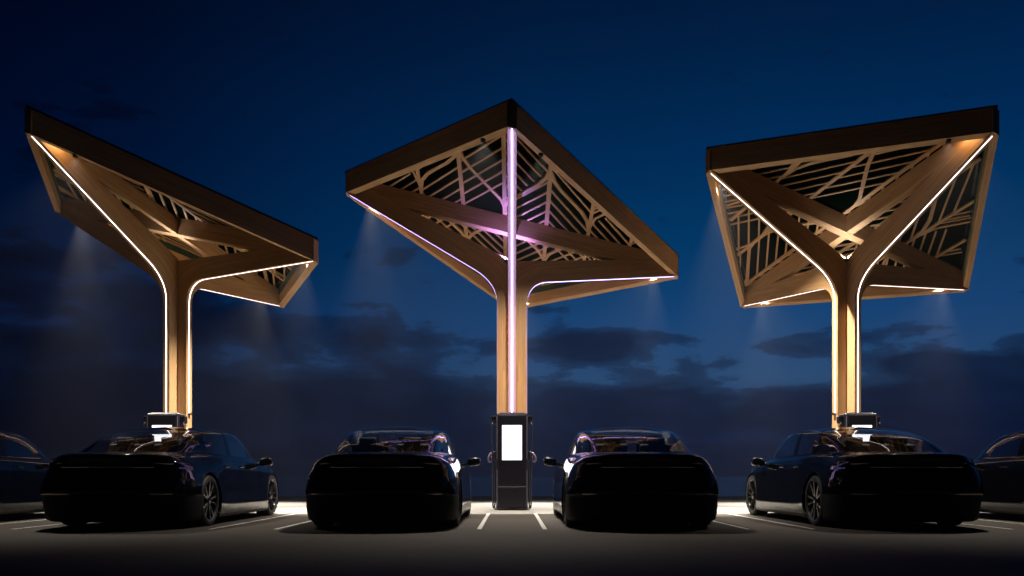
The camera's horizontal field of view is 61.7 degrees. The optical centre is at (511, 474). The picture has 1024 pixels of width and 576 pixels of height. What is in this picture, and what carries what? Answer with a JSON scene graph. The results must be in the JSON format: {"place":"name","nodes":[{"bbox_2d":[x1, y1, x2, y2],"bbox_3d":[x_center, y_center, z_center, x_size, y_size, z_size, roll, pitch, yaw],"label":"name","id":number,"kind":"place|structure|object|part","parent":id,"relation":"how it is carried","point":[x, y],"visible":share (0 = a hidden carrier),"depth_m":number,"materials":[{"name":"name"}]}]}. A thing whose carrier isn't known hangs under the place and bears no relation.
{"place":"outdoors","nodes":[
{"label":"outdoors","id":0,"kind":"place"},
{"bbox_2d":[0,496,1023,575],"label":"ground","id":1,"kind":"structure","parent":0,"point":[511,544],"depth_m":8.44,"materials":[{"name":"grey asphalt"}]},
{"bbox_2d":[0,431,54,514],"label":"parked car","id":2,"kind":"object","parent":1,"relation":"on","point":[21,478],"visible":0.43,"depth_m":13.47,"materials":[{"name":"black metal"}]},
{"bbox_3d":[-7.852,-0.097,12.637,0.362,1.089,1.264,0,0,0],"label":"door","id":3,"kind":"part","parent":2,"relation":"part of","materials":[{"name":"black paint"}]},
{"bbox_3d":[-7.839,-0.099,13.906,0.338,1.092,1.304,0,0,0],"label":"door","id":4,"kind":"part","parent":2,"relation":"part of","materials":[{"name":"black paint"}]},
{"bbox_2d":[39,427,278,525],"bbox_3d":[-5.220,-0.005,13.510,2.430,1.444,5.183,0,0,0],"label":"parked car","id":5,"kind":"object","parent":1,"relation":"on","point":[193,479],"visible":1,"depth_m":11.17,"materials":[{"name":"black paint"}]},
{"bbox_3d":[-5.220,-0.483,12.121,1.281,0.352,1.320,0,0,0],"label":"rear window","id":6,"kind":"part","parent":5,"relation":"part of","materials":[{"name":"glass"}]},
{"bbox_3d":[-4.372,-0.097,12.637,0.362,1.089,1.264,0,0,0],"label":"door","id":7,"kind":"part","parent":5,"relation":"part of","materials":[{"name":"black paint"}]},
{"bbox_3d":[-4.359,-0.099,13.906,0.338,1.092,1.304,0,0,0],"label":"door","id":8,"kind":"part","parent":5,"relation":"part of","materials":[{"name":"black paint"}]},
{"bbox_2d":[305,427,479,525],"bbox_3d":[-1.745,-0.005,13.510,2.430,1.444,5.183,0,0,0],"label":"parked car","id":9,"kind":"object","parent":1,"relation":"on","point":[416,478],"visible":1,"depth_m":11.07,"materials":[{"name":"black paint"}]},
{"bbox_3d":[-2.593,-0.097,12.637,0.362,1.089,1.264,0,0,0],"label":"door","id":10,"kind":"part","parent":9,"relation":"part of","materials":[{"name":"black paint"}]},
{"bbox_3d":[-1.745,-0.483,12.121,1.281,0.352,1.320,0,0,0],"label":"rear window","id":11,"kind":"part","parent":9,"relation":"part of","materials":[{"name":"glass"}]},
{"bbox_3d":[-0.897,-0.097,12.637,0.362,1.089,1.264,0,0,0],"label":"door","id":12,"kind":"part","parent":9,"relation":"part of","materials":[{"name":"black paint"}]},
{"bbox_3d":[-0.884,-0.099,13.906,0.338,1.092,1.304,0,0,0],"label":"door","id":13,"kind":"part","parent":9,"relation":"part of","materials":[{"name":"black paint"}]},
{"bbox_2d":[3,513,1020,528],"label":"bay markings","id":14,"kind":"object","parent":1,"relation":"on","point":[488,514],"visible":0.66,"depth_m":12.50,"materials":[{"name":"white paint"}]},
{"bbox_2d":[544,427,718,525],"bbox_3d":[1.745,-0.005,13.510,2.430,1.444,5.183,0,0,0],"label":"parked car","id":15,"kind":"object","parent":1,"relation":"on","point":[607,478],"visible":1,"depth_m":11.07,"materials":[{"name":"black paint"}]},
{"bbox_3d":[0.884,-0.099,13.906,0.338,1.092,1.304,0,0,0],"label":"door","id":16,"kind":"part","parent":15,"relation":"part of","materials":[{"name":"black paint"}]},
{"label":"door","id":17,"kind":"part","parent":15,"relation":"part of","materials":[{"name":"black paint"}]},
{"bbox_3d":[1.745,-0.483,12.121,1.281,0.352,1.320,0,0,0],"label":"rear window","id":18,"kind":"part","parent":15,"relation":"part of","materials":[{"name":"glass"}]},
{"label":"door","id":19,"kind":"part","parent":15,"relation":"part of","materials":[{"name":"black paint"}]},
{"bbox_2d":[745,427,984,525],"bbox_3d":[5.220,-0.005,13.510,2.430,1.444,5.183,0,0,0],"label":"parked car","id":20,"kind":"object","parent":1,"relation":"on","point":[830,479],"visible":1,"depth_m":11.17,"materials":[{"name":"black paint"}]},
{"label":"door","id":21,"kind":"part","parent":20,"relation":"part of","materials":[{"name":"black paint"}]},
{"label":"door","id":22,"kind":"part","parent":20,"relation":"part of","materials":[{"name":"black paint"}]},
{"bbox_3d":[5.220,-0.483,12.121,1.281,0.352,1.320,0,0,0],"label":"rear window","id":23,"kind":"part","parent":20,"relation":"part of","materials":[{"name":"glass"}]},
{"bbox_2d":[969,431,1023,514],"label":"parked car","id":24,"kind":"object","parent":1,"relation":"on","point":[1002,478],"visible":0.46,"depth_m":13.47,"materials":[{"name":"black paint"}]},
{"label":"door","id":25,"kind":"part","parent":24,"relation":"part of","materials":[{"name":"black paint"}]},
{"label":"door","id":26,"kind":"part","parent":24,"relation":"part of","materials":[{"name":"black paint"}]},
{"bbox_2d":[276,476,747,495],"bbox_3d":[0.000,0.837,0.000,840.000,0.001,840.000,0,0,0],"label":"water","id":27,"kind":"structure","parent":0,"point":[482,485],"depth_m":66.26,"materials":[{"name":"black liquid"}]},
{"bbox_2d":[38,500,985,512],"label":"pavement","id":28,"kind":"structure","parent":0,"point":[485,506],"depth_m":18.57,"materials":[{"name":"concrete"}]},
{"bbox_2d":[143,413,186,443],"bbox_3d":[-6.970,-0.263,17.266,0.985,1.960,0.388,0,0,0],"label":"ev charger","id":29,"kind":"object","parent":28,"relation":"on","point":[165,420],"visible":0.27,"depth_m":17.08,"materials":[{"name":"black metal"}]},
{"bbox_2d":[25,105,318,436],"bbox_3d":[-6.940,-2.788,17.790,4.970,7.009,4.970,0,0,-23],"label":"charging canopy","id":30,"kind":"object","parent":28,"relation":"on","point":[180,240],"visible":0.99,"depth_m":17.11,"materials":[{"name":"brown wood"}]},
{"bbox_2d":[345,98,678,509],"bbox_3d":[0.000,-2.788,17.790,4.970,7.009,4.970,0,0,-45],"label":"charging canopy","id":31,"kind":"object","parent":28,"relation":"on","point":[513,208],"visible":0.98,"depth_m":17.59,"materials":[{"name":"brown wood"}]},
{"bbox_2d":[487,413,536,509],"bbox_3d":[0.000,-0.263,17.266,0.985,1.960,0.388,0,0,0],"label":"ev charger","id":32,"kind":"object","parent":28,"relation":"on","point":[511,482],"visible":1,"depth_m":17.08,"materials":[{"name":"black metal"}]},
{"bbox_2d":[705,105,998,436],"bbox_3d":[6.940,-2.788,17.790,4.970,7.009,4.970,0,0,23],"label":"charging canopy","id":33,"kind":"object","parent":28,"relation":"on","point":[845,221],"visible":0.98,"depth_m":17.17,"materials":[{"name":"brown wood"}]},
{"bbox_2d":[837,413,880,443],"bbox_3d":[6.970,-0.263,17.266,0.985,1.960,0.388,0,0,0],"label":"ev charger","id":34,"kind":"object","parent":28,"relation":"on","point":[858,420],"visible":0.32,"depth_m":17.08,"materials":[{"name":"black metal"}]},
{"bbox_2d":[0,0,1023,475],"label":"sky","id":35,"kind":"structure","parent":0,"point":[266,106],"materials":[{"name":"blue"}]}
]}

